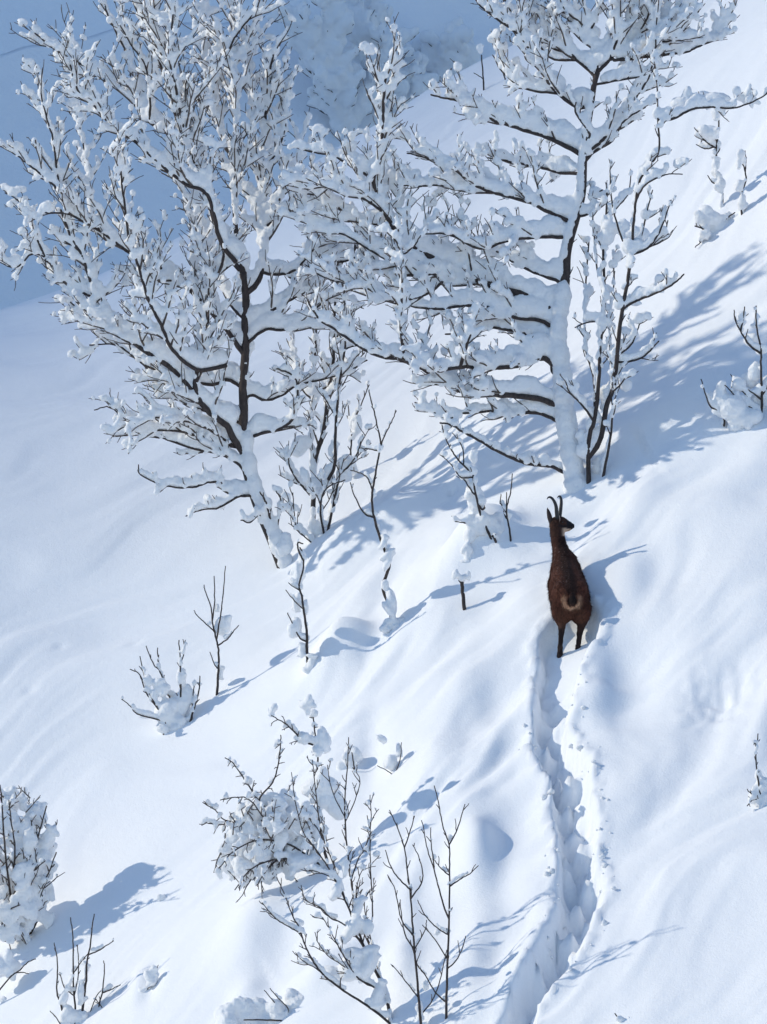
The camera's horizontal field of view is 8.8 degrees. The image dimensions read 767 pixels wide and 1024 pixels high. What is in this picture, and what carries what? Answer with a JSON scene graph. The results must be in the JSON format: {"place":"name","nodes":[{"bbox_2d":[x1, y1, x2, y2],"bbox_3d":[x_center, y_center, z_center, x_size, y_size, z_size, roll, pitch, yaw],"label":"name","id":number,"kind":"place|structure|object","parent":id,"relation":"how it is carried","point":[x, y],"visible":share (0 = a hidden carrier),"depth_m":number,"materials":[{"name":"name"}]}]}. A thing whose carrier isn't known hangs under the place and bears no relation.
{"place":"outdoors","nodes":[
{"label":"outdoors","id":0,"kind":"place"},
{"bbox_2d":[0,0,285,54],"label":"mountain","id":1,"kind":"structure","parent":0,"point":[87,12],"depth_m":231.18,"materials":[{"name":"white snow"}]},
{"bbox_2d":[0,0,607,309],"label":"shaded hillside","id":2,"kind":"structure","parent":0,"point":[154,188],"depth_m":141.18,"materials":[{"name":"white snow"}]},
{"bbox_2d":[267,0,418,145],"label":"tree","id":3,"kind":"object","parent":2,"relation":"on","point":[329,40],"visible":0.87,"depth_m":144.18,"materials":[{"name":"white plant"}]},
{"bbox_2d":[361,42,439,112],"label":"snowy bush","id":4,"kind":"object","parent":2,"relation":"on","point":[409,85],"visible":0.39,"depth_m":146.05,"materials":[{"name":"white snow"}]},
{"bbox_2d":[411,16,480,82],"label":"snowy bush","id":5,"kind":"object","parent":2,"relation":"on","point":[454,41],"visible":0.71,"depth_m":147.35,"materials":[{"name":"white snow"}]},
{"bbox_2d":[0,0,766,1023],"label":"snow slope","id":6,"kind":"structure","parent":0,"point":[110,564],"depth_m":41.69,"materials":[{"name":"white snow"}]},
{"bbox_2d":[0,948,35,1002],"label":"snow branch","id":7,"kind":"object","parent":6,"relation":"on","point":[10,967],"visible":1,"depth_m":40.15,"materials":[{"name":"white snow"}]},
{"bbox_2d":[0,785,64,949],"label":"snowy bush","id":8,"kind":"object","parent":6,"relation":"on","point":[27,894],"visible":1,"depth_m":40.56,"materials":[{"name":"white snow"}]},
{"bbox_2d":[50,914,119,1023],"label":"bare shrub","id":9,"kind":"object","parent":6,"relation":"on","point":[69,1014],"visible":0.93,"depth_m":39.18,"materials":[{"name":"brown plant"}]},
{"bbox_2d":[138,965,158,991],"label":"clump","id":10,"kind":"object","parent":6,"relation":"on","point":[151,974],"visible":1,"depth_m":38.87,"materials":[{"name":"white plant"}]},
{"bbox_2d":[121,640,201,734],"bbox_3d":[-1.904,1.527,42.614,0.704,0.886,0.249,0,0,-11],"label":"snowy bush","id":11,"kind":"object","parent":6,"relation":"on","point":[169,714],"visible":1,"depth_m":42.57,"materials":[{"name":"white snow"}]},
{"bbox_2d":[157,894,166,900],"bbox_3d":[-1.778,3.094,40.160,0.085,0.055,0.046,0,0,0],"label":"snow clod","id":12,"kind":"object","parent":6,"relation":"on","point":[161,897],"visible":1,"depth_m":40.14,"materials":[{"name":"white snow"}]},
{"bbox_2d":[0,0,374,568],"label":"snowy tree","id":13,"kind":"object","parent":6,"relation":"on","point":[176,369],"visible":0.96,"depth_m":44.20,"materials":[{"name":"white snow"}]},
{"bbox_2d":[194,566,238,695],"bbox_3d":[-1.425,1.043,42.715,0.389,1.169,0.221,0,0,0],"label":"sapling","id":14,"kind":"object","parent":6,"relation":"on","point":[221,625],"visible":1,"depth_m":42.68,"materials":[{"name":"brown plant"}]},
{"bbox_2d":[214,988,303,1023],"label":"buried shrub","id":15,"kind":"object","parent":6,"relation":"on","point":[246,1010],"visible":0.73,"depth_m":37.09,"materials":[{"name":"white plant"}]},
{"bbox_2d":[200,694,348,901],"bbox_3d":[-0.812,2.234,38.893,1.170,1.624,0.607,0,0,-16],"label":"snowy bush","id":16,"kind":"object","parent":6,"relation":"on","point":[265,842],"visible":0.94,"depth_m":38.91,"materials":[{"name":"white snow"}]},
{"bbox_2d":[286,539,317,673],"bbox_3d":[-0.683,0.811,41.947,0.279,1.171,0.222,0,0,0],"label":"sapling","id":17,"kind":"object","parent":6,"relation":"on","point":[296,578],"visible":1,"depth_m":41.92,"materials":[{"name":"white plant"}]},
{"bbox_2d":[271,216,377,556],"bbox_3d":[-0.520,-1.156,44.604,0.997,3.158,1.731,0,0,0],"label":"multi stem shrub","id":18,"kind":"object","parent":6,"relation":"on","point":[314,485],"visible":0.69,"depth_m":44.37,"materials":[{"name":"white plant"}]},
{"bbox_2d":[259,737,392,1023],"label":"bare shrub","id":19,"kind":"object","parent":6,"relation":"on","point":[359,965],"visible":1,"depth_m":36.27,"materials":[{"name":"white plant"}]},
{"bbox_2d":[336,746,362,770],"bbox_3d":[-0.281,2.048,40.332,0.179,0.332,0.272,0,0,-41],"label":"snow lump","id":20,"kind":"object","parent":6,"relation":"on","point":[355,754],"visible":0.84,"depth_m":40.26,"materials":[{"name":"white snow"}]},
{"bbox_2d":[346,380,369,480],"bbox_3d":[-0.245,-0.704,45.421,0.242,0.983,0.223,0,0,0],"label":"shrub","id":21,"kind":"object","parent":6,"relation":"on","point":[352,436],"visible":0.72,"depth_m":45.40,"materials":[{"name":"white plant"}]},
{"bbox_2d":[350,390,404,633],"bbox_3d":[-0.045,0.006,41.925,0.474,2.078,0.236,0,0,0],"label":"sapling","id":22,"kind":"object","parent":6,"relation":"on","point":[389,606],"visible":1,"depth_m":41.92,"materials":[{"name":"white plant"}]},
{"bbox_2d":[376,734,402,773],"bbox_3d":[0.046,1.981,39.846,0.216,0.420,0.129,0,0,0],"label":"buried twig","id":23,"kind":"object","parent":6,"relation":"on","point":[390,762],"visible":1,"depth_m":39.81,"materials":[{"name":"white plant"}]},
{"bbox_2d":[383,786,478,1023],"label":"bare shrub","id":24,"kind":"object","parent":6,"relation":"on","point":[425,985],"visible":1,"depth_m":35.88,"materials":[{"name":"brown plant"}]},
{"bbox_2d":[452,569,470,609],"bbox_3d":[0.650,0.709,41.634,0.165,0.470,0.090,0,0,0],"label":"broken stem","id":25,"kind":"object","parent":6,"relation":"on","point":[456,574],"visible":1,"depth_m":41.61,"materials":[{"name":"brown plant"}]},
{"bbox_2d":[439,425,504,562],"bbox_3d":[0.788,-0.145,42.158,0.692,1.186,0.286,0,0,-26],"label":"sapling","id":26,"kind":"object","parent":6,"relation":"on","point":[477,520],"visible":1,"depth_m":42.12,"materials":[{"name":"white plant"}]},
{"bbox_2d":[474,43,484,89],"bbox_3d":[1.036,-4.707,53.476,0.103,0.608,0.108,0,0,-42],"label":"sapling","id":27,"kind":"object","parent":6,"relation":"on","point":[479,47],"visible":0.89,"depth_m":53.44,"materials":[{"name":"white plant"}]},
{"bbox_2d":[490,22,512,52],"bbox_3d":[1.393,-5.386,57.049,0.227,0.510,0.474,0,0,35],"label":"snowy bush","id":28,"kind":"object","parent":6,"relation":"on","point":[506,34],"visible":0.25,"depth_m":56.94,"materials":[{"name":"white snow"}]},
{"bbox_2d":[499,473,512,541],"bbox_3d":[1.036,0.007,42.099,0.119,0.664,0.080,0,0,13],"label":"sapling","id":29,"kind":"object","parent":6,"relation":"on","point":[507,515],"visible":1,"depth_m":42.10,"materials":[{"name":"brown plant"}]},
{"bbox_2d":[273,0,739,493],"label":"snowy tree","id":30,"kind":"object","parent":6,"relation":"on","point":[534,310],"visible":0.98,"depth_m":43.09,"materials":[{"name":"white snow"}]},
{"bbox_2d":[518,650,615,969],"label":"snow crumbs","id":31,"kind":"object","parent":6,"relation":"on","point":[551,791],"visible":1,"depth_m":37.27,"materials":[{"name":"white snow"}]},
{"bbox_2d":[546,495,593,657],"bbox_3d":[1.518,0.531,40.831,0.386,1.339,1.045,0,0,0],"label":"chamois","id":32,"kind":"object","parent":6,"relation":"on","point":[569,597],"visible":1,"depth_m":40.56,"materials":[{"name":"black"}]},
{"bbox_2d":[614,1013,629,1021],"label":"twig","id":33,"kind":"object","parent":6,"relation":"on","point":[619,1018],"visible":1,"depth_m":34.94,"materials":[{"name":"white plant"}]},
{"bbox_2d":[556,49,766,483],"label":"multi stem shrub","id":34,"kind":"object","parent":6,"relation":"on","point":[636,239],"visible":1,"depth_m":42.59,"materials":[{"name":"white plant"}]},
{"bbox_2d":[694,110,725,207],"bbox_3d":[3.002,-3.258,46.007,0.297,1.064,0.198,0,0,0],"label":"sapling","id":35,"kind":"object","parent":6,"relation":"on","point":[708,135],"visible":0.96,"depth_m":45.96,"materials":[{"name":"white plant"}]},
{"bbox_2d":[694,205,734,247],"bbox_3d":[2.986,-2.604,45.633,0.437,0.401,0.248,0,0,-36],"label":"snowy bush","id":36,"kind":"object","parent":6,"relation":"on","point":[709,220],"visible":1,"depth_m":45.57,"materials":[{"name":"white snow"}]},
{"bbox_2d":[700,306,766,431],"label":"snowy bush","id":37,"kind":"object","parent":6,"relation":"on","point":[735,410],"visible":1,"depth_m":42.34,"materials":[{"name":"white snow"}]},
{"bbox_2d":[733,149,747,214],"bbox_3d":[3.260,-2.974,45.611,0.136,0.679,0.116,0,0,0],"label":"sapling","id":38,"kind":"object","parent":6,"relation":"on","point":[739,184],"visible":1,"depth_m":45.58,"materials":[{"name":"white plant"}]},
{"bbox_2d":[747,734,766,811],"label":"snowy bush","id":39,"kind":"object","parent":6,"relation":"on","point":[757,795],"visible":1,"depth_m":37.03,"materials":[{"name":"white snow"}]}
]}

